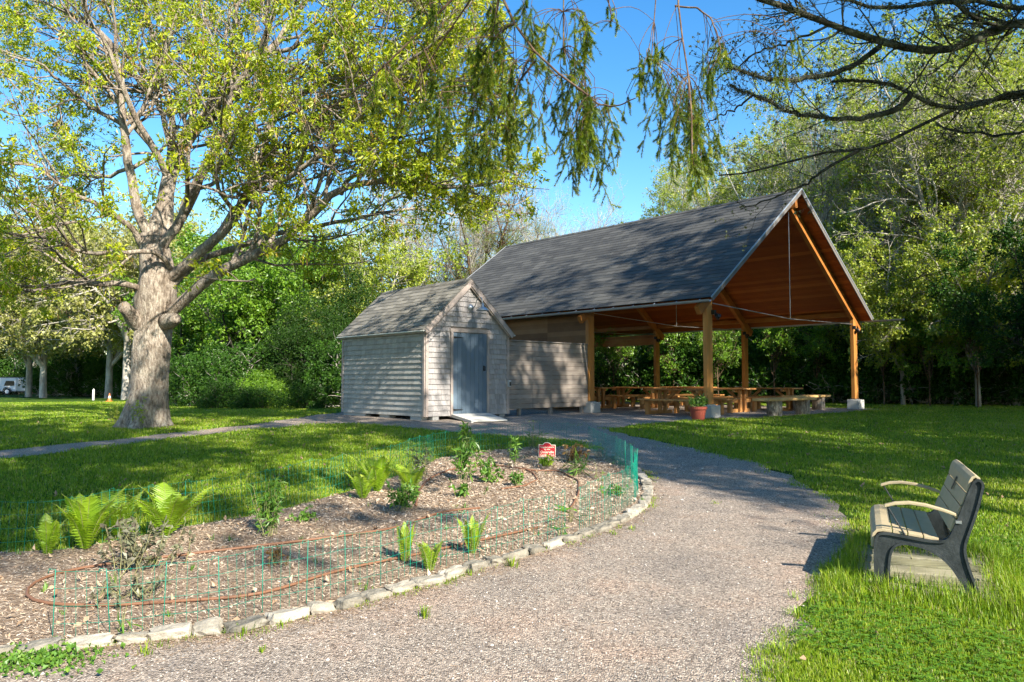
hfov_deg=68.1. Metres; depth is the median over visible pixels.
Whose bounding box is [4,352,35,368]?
dark shrub
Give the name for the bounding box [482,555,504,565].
edging stone
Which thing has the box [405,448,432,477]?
twiggy shrub
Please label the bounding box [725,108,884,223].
forest tree
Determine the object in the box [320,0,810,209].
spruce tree
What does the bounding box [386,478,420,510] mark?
leafy plant
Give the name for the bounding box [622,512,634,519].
edging stone
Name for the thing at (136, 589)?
dark plant
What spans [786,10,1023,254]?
forest tree
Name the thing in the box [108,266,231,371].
leafy tree
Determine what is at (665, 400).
picnic table
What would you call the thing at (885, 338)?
leafy tree
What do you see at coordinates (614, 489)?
leafy plant
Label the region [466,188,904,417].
picnic pavilion
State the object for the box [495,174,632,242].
budding tree
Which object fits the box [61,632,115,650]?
edging stone
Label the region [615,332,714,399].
dark shrub
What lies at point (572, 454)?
rust plant
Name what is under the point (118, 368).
dark shrub
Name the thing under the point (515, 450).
leafy plant
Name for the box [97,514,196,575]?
dark plant
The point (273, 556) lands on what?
seedling
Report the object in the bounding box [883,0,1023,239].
forest tree
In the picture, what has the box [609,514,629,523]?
edging stone
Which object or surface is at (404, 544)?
fern
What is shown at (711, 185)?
forest tree
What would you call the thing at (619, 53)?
sky
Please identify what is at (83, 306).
spring tree
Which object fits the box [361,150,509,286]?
budding tree
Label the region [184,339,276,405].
dark shrub
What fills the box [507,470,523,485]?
leafy plant
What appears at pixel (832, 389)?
dark shrub
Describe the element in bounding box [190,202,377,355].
leafy tree
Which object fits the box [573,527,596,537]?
edging stone
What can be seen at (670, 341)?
sapling
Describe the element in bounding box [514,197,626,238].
budding tree
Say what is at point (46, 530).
fern
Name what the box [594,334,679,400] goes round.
dark shrub
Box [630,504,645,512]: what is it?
edging stone
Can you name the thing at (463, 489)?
leafy plant
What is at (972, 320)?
leafy tree
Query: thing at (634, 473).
wire fence
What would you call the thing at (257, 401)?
shrub
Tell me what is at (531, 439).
grassy plant
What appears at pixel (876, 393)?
dark shrub
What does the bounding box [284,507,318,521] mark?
grassy plant
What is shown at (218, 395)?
shrub
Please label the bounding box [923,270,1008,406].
sapling
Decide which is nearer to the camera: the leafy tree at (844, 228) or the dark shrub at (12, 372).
the leafy tree at (844, 228)
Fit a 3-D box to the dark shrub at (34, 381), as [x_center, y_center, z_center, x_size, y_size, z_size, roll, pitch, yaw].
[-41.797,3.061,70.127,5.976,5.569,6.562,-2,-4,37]
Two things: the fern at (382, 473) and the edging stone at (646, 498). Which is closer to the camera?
the edging stone at (646, 498)
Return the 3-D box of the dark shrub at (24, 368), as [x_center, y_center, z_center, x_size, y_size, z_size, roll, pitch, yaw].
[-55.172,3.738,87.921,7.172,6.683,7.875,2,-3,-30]
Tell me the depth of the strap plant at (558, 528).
6.81 m
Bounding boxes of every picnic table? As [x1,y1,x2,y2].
[553,387,622,408]
[606,387,674,408]
[637,388,731,416]
[654,386,724,405]
[677,388,764,412]
[727,387,802,410]
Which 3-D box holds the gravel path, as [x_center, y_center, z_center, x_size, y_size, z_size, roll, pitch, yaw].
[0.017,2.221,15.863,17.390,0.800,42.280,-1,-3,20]
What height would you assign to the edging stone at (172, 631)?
0.115 m
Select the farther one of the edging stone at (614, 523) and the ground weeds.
the edging stone at (614, 523)
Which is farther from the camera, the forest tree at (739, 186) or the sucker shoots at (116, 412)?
the forest tree at (739, 186)
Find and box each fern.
[31,511,65,554]
[52,484,129,549]
[98,486,161,535]
[124,480,217,536]
[343,453,405,491]
[343,468,375,498]
[387,462,427,490]
[396,521,416,561]
[414,539,444,570]
[458,512,490,553]
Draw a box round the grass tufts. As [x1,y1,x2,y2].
[136,420,851,681]
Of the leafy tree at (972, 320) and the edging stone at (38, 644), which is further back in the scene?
the leafy tree at (972, 320)
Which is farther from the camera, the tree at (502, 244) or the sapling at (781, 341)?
the tree at (502, 244)
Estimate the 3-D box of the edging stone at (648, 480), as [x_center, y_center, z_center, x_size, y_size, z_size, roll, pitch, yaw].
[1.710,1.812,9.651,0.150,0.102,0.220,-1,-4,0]
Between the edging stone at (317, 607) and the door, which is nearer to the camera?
the edging stone at (317, 607)
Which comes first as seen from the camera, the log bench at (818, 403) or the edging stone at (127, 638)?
the edging stone at (127, 638)
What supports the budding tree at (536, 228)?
on the lawn at (116, 397)
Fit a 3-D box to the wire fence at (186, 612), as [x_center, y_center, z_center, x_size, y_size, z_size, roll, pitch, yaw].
[-0.994,1.551,5.442,3.988,0.579,0.353,2,-4,-38]
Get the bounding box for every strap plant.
[116,605,141,633]
[544,518,568,534]
[554,496,586,521]
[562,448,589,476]
[594,464,605,481]
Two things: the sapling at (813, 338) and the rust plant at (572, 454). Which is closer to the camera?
the rust plant at (572, 454)
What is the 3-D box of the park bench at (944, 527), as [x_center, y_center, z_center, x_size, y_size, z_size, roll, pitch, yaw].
[3.078,1.363,5.701,0.689,0.859,1.234,-1,-3,25]
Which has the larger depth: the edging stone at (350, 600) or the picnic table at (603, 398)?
the picnic table at (603, 398)
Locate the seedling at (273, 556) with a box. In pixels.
[265,544,290,566]
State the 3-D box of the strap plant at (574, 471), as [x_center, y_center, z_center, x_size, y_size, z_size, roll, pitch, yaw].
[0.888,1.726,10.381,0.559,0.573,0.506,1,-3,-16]
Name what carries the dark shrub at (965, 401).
on the lawn at (116, 397)
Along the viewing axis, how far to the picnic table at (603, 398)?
26.98 m
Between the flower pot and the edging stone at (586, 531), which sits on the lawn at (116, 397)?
the flower pot
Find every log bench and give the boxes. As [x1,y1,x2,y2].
[752,397,816,415]
[782,395,830,410]
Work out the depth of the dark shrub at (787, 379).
33.81 m
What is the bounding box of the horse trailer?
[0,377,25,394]
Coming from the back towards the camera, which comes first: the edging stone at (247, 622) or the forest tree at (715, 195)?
the forest tree at (715, 195)
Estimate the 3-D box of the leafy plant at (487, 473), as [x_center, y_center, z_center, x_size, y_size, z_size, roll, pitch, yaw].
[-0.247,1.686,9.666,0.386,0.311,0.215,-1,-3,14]
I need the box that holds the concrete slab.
[852,542,1001,602]
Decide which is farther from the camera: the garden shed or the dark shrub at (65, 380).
the dark shrub at (65, 380)
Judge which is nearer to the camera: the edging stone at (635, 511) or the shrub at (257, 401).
the edging stone at (635, 511)
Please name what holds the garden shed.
on the lawn at (116, 397)
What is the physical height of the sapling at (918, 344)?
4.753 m
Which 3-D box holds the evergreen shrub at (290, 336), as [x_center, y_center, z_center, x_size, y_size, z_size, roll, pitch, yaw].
[-8.073,0.202,31.128,3.975,5.318,4.085,3,-4,-43]
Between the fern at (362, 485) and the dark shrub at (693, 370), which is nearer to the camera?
the fern at (362, 485)
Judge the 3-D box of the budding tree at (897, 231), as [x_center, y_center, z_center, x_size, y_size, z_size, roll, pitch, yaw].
[17.672,-4.431,34.187,10.358,14.860,10.388,1,-3,-13]
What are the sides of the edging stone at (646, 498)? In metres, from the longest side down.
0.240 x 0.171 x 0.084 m
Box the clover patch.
[791,519,1023,681]
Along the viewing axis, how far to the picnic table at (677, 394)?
29.74 m
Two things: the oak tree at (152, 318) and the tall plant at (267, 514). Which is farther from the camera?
the oak tree at (152, 318)
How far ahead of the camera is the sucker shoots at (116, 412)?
18.46 m
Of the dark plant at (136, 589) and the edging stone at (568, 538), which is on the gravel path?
the edging stone at (568, 538)
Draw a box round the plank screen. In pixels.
[509,340,587,415]
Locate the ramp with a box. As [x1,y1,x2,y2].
[451,413,506,422]
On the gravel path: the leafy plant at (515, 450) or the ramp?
the ramp
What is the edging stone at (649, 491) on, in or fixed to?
on the lawn at (116, 397)
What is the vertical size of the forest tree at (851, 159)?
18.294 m
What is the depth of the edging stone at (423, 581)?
5.42 m
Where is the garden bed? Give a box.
[0,447,642,649]
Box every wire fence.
[0,422,579,552]
[48,490,563,635]
[579,426,637,528]
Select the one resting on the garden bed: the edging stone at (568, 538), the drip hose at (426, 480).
the drip hose at (426, 480)
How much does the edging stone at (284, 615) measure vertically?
0.110 m
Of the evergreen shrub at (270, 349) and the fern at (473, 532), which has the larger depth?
the evergreen shrub at (270, 349)
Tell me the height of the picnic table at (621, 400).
0.768 m
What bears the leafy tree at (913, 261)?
on the lawn at (116, 397)
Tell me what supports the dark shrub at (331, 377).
on the lawn at (116, 397)
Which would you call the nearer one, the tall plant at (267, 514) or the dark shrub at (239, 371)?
the tall plant at (267, 514)
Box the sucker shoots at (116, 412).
[108,403,121,421]
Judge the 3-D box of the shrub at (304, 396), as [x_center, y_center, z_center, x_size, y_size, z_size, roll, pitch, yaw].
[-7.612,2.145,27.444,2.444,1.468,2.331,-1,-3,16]
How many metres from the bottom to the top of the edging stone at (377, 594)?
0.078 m
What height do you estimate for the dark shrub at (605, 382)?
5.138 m
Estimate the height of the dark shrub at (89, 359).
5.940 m
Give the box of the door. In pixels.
[453,332,486,413]
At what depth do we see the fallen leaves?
12.95 m
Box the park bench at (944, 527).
[870,459,983,602]
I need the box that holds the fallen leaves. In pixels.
[10,417,1015,659]
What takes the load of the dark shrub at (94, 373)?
on the lawn at (116, 397)
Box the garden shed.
[336,278,515,420]
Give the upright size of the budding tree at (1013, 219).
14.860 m
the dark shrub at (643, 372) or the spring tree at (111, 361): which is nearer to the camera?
the dark shrub at (643, 372)
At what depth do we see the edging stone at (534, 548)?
6.28 m
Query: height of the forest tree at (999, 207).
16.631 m
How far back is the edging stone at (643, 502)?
8.19 m
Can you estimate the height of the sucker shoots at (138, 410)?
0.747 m
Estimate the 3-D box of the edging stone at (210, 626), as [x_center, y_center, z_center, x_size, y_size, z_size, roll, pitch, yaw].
[-1.808,1.714,4.491,0.190,0.100,0.155,-3,13,0]
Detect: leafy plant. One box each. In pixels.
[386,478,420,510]
[448,478,469,497]
[449,438,486,482]
[457,419,476,454]
[477,454,494,477]
[478,461,504,482]
[506,434,521,464]
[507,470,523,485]
[599,484,628,496]
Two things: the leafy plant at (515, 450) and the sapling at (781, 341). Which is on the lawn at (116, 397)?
the sapling at (781, 341)
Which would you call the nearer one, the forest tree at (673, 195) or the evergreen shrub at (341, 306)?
the evergreen shrub at (341, 306)
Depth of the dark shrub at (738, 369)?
34.45 m
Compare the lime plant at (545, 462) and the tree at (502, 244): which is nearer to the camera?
the lime plant at (545, 462)
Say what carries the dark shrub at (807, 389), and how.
on the lawn at (116, 397)
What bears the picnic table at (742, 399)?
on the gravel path
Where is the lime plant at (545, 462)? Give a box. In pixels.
[538,453,553,466]
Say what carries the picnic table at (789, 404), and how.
on the gravel path
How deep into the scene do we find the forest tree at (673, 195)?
48.79 m
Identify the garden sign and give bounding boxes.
[539,442,555,456]
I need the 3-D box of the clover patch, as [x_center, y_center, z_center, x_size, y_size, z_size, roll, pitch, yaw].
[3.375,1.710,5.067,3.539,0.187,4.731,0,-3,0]
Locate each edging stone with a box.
[0,644,14,657]
[16,636,63,654]
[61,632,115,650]
[114,631,148,645]
[147,622,191,640]
[192,616,223,636]
[222,614,269,634]
[264,606,309,625]
[307,601,335,615]
[333,592,366,609]
[360,588,392,601]
[384,579,415,593]
[410,574,445,587]
[437,565,468,580]
[462,559,487,572]
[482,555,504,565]
[502,548,528,560]
[523,543,546,554]
[541,536,564,549]
[556,534,582,542]
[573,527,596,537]
[588,522,612,533]
[603,520,619,526]
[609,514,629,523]
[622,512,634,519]
[626,508,638,515]
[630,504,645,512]
[638,496,650,503]
[638,499,647,507]
[640,479,651,482]
[641,481,651,484]
[642,486,652,490]
[644,489,653,495]
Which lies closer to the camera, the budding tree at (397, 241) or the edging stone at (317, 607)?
the edging stone at (317, 607)
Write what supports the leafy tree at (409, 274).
on the lawn at (116, 397)
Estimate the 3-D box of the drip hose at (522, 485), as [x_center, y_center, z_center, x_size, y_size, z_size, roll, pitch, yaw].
[0.172,1.782,9.887,0.343,0.086,1.703,-1,-3,9]
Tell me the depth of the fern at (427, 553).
5.68 m
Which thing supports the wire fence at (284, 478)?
on the lawn at (116, 397)
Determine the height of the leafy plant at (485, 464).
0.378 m
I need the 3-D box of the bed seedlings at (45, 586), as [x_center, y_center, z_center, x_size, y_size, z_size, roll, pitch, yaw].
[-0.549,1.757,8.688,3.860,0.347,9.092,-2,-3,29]
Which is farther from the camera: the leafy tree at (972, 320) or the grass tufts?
the leafy tree at (972, 320)
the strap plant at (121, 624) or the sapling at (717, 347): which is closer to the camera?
the strap plant at (121, 624)
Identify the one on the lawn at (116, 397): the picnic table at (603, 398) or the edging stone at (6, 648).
the edging stone at (6, 648)
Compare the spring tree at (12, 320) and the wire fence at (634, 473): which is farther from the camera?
the spring tree at (12, 320)
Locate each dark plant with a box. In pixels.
[85,568,174,608]
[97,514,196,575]
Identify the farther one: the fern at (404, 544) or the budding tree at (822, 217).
the budding tree at (822, 217)
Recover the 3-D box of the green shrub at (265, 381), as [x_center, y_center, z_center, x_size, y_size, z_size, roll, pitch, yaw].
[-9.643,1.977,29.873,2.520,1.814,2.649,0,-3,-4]
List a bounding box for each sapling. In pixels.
[594,326,640,394]
[642,332,695,385]
[695,330,748,393]
[752,326,805,395]
[792,324,848,394]
[859,278,924,404]
[884,293,955,404]
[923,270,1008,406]
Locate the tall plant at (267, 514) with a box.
[246,474,286,536]
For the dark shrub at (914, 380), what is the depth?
31.01 m
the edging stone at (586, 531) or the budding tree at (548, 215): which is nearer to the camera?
the edging stone at (586, 531)
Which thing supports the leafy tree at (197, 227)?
on the lawn at (116, 397)
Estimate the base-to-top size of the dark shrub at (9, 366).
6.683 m
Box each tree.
[0,0,549,429]
[0,220,114,397]
[0,224,80,359]
[0,261,81,396]
[6,218,195,397]
[12,188,241,399]
[40,326,106,361]
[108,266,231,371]
[135,194,252,289]
[170,217,336,372]
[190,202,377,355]
[232,215,399,326]
[295,201,475,335]
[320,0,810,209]
[326,191,472,293]
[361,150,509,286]
[365,176,530,284]
[389,166,544,281]
[420,173,559,282]
[450,183,597,256]
[493,180,619,252]
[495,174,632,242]
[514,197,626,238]
[618,167,704,223]
[649,131,816,210]
[650,148,766,214]
[663,117,843,213]
[673,0,1023,250]
[683,66,900,329]
[699,115,862,246]
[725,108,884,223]
[740,61,956,250]
[780,57,1010,293]
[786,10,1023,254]
[797,188,907,336]
[814,98,951,238]
[816,1,1023,404]
[817,207,978,404]
[822,86,948,222]
[828,196,1014,288]
[846,63,1023,283]
[865,196,1023,307]
[871,199,1010,306]
[877,193,1023,405]
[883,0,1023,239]
[915,9,1023,405]
[925,217,1023,368]
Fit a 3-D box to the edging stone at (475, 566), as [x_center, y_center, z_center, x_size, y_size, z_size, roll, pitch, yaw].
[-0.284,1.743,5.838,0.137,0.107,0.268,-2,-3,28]
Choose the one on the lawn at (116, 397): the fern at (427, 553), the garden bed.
the garden bed
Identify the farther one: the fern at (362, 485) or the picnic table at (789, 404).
the picnic table at (789, 404)
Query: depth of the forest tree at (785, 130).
38.92 m
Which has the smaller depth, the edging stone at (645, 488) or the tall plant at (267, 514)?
the tall plant at (267, 514)
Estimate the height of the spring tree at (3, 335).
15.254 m
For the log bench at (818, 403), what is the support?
on the gravel path
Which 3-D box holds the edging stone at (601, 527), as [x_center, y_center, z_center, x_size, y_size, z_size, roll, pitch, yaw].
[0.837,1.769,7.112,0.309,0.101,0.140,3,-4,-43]
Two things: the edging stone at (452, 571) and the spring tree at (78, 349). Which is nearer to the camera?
the edging stone at (452, 571)
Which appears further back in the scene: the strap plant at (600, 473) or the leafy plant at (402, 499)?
the strap plant at (600, 473)
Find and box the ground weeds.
[0,635,136,679]
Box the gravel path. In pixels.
[0,401,866,681]
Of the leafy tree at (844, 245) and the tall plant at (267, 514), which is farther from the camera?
the leafy tree at (844, 245)
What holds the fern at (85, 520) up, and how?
on the garden bed
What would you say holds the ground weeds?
on the gravel path
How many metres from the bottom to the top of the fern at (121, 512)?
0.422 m
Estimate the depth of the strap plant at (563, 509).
7.38 m
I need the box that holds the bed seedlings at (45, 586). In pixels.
[14,448,645,616]
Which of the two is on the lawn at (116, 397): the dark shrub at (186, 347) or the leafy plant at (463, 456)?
the dark shrub at (186, 347)
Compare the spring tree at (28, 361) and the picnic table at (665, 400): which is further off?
the spring tree at (28, 361)
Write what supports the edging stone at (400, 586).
on the gravel path
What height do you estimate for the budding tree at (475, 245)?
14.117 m
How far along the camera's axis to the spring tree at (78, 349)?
75.88 m
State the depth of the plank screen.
22.46 m
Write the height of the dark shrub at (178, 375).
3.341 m
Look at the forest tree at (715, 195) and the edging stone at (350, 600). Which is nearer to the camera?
the edging stone at (350, 600)
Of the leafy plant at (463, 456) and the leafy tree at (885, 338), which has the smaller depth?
the leafy plant at (463, 456)
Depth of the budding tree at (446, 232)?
47.41 m
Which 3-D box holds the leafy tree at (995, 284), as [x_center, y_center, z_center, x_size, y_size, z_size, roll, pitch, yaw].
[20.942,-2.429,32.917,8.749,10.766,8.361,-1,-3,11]
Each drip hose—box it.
[25,507,538,606]
[415,465,579,507]
[501,467,537,489]
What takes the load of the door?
in the garden shed
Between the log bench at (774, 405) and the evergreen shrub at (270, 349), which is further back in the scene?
the evergreen shrub at (270, 349)
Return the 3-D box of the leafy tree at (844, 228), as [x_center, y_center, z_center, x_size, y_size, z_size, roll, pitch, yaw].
[20.046,-2.262,36.089,8.361,10.766,8.749,-2,-3,29]
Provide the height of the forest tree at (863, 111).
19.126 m
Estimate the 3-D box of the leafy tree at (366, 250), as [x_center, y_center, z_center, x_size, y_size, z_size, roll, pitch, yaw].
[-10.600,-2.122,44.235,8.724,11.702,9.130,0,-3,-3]
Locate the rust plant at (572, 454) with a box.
[562,444,589,462]
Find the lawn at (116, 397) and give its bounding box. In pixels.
[0,393,1023,681]
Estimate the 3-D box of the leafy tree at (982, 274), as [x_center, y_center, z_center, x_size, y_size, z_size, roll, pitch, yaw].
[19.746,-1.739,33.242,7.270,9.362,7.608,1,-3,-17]
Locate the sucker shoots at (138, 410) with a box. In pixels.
[126,396,148,425]
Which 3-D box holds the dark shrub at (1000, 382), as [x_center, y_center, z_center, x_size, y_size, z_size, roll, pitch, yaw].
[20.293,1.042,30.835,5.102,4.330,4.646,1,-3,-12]
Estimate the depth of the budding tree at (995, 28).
8.18 m
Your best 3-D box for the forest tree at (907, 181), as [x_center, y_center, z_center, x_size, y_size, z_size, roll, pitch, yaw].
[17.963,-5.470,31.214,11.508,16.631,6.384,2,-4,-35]
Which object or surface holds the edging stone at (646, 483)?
on the gravel path
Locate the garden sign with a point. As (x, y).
(545, 448)
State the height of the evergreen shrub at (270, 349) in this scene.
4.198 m
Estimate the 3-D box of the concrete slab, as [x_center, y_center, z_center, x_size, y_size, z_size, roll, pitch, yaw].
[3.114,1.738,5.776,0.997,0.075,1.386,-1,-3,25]
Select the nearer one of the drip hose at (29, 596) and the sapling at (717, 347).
the drip hose at (29, 596)
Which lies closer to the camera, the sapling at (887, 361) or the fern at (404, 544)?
the fern at (404, 544)
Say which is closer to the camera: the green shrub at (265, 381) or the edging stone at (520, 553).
the edging stone at (520, 553)
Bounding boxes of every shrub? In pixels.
[0,350,39,394]
[0,356,19,394]
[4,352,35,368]
[13,350,62,393]
[18,351,91,395]
[36,348,105,396]
[66,344,117,395]
[77,345,120,396]
[96,352,122,397]
[169,340,212,404]
[169,340,247,405]
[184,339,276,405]
[189,377,254,408]
[224,385,287,408]
[232,369,295,406]
[248,316,311,402]
[266,283,345,397]
[270,380,339,408]
[298,331,341,406]
[304,260,382,355]
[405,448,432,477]
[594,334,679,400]
[594,345,652,396]
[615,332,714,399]
[638,330,752,396]
[679,329,788,401]
[715,327,832,401]
[753,326,859,402]
[783,326,910,402]
[828,333,926,403]
[844,341,966,404]
[877,337,1009,405]
[906,329,1023,404]
[946,328,1023,405]
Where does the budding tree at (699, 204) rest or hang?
on the lawn at (116, 397)
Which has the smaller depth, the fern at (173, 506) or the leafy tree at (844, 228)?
the fern at (173, 506)
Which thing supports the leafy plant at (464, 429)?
on the garden bed
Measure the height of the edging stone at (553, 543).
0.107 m
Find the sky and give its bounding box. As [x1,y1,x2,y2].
[0,0,1023,360]
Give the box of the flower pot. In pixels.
[687,393,708,419]
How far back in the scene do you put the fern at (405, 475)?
9.06 m
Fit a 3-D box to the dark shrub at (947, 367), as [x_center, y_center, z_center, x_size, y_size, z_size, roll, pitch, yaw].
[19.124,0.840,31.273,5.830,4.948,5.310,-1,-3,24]
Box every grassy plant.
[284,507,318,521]
[521,423,548,448]
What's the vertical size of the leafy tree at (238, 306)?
9.300 m

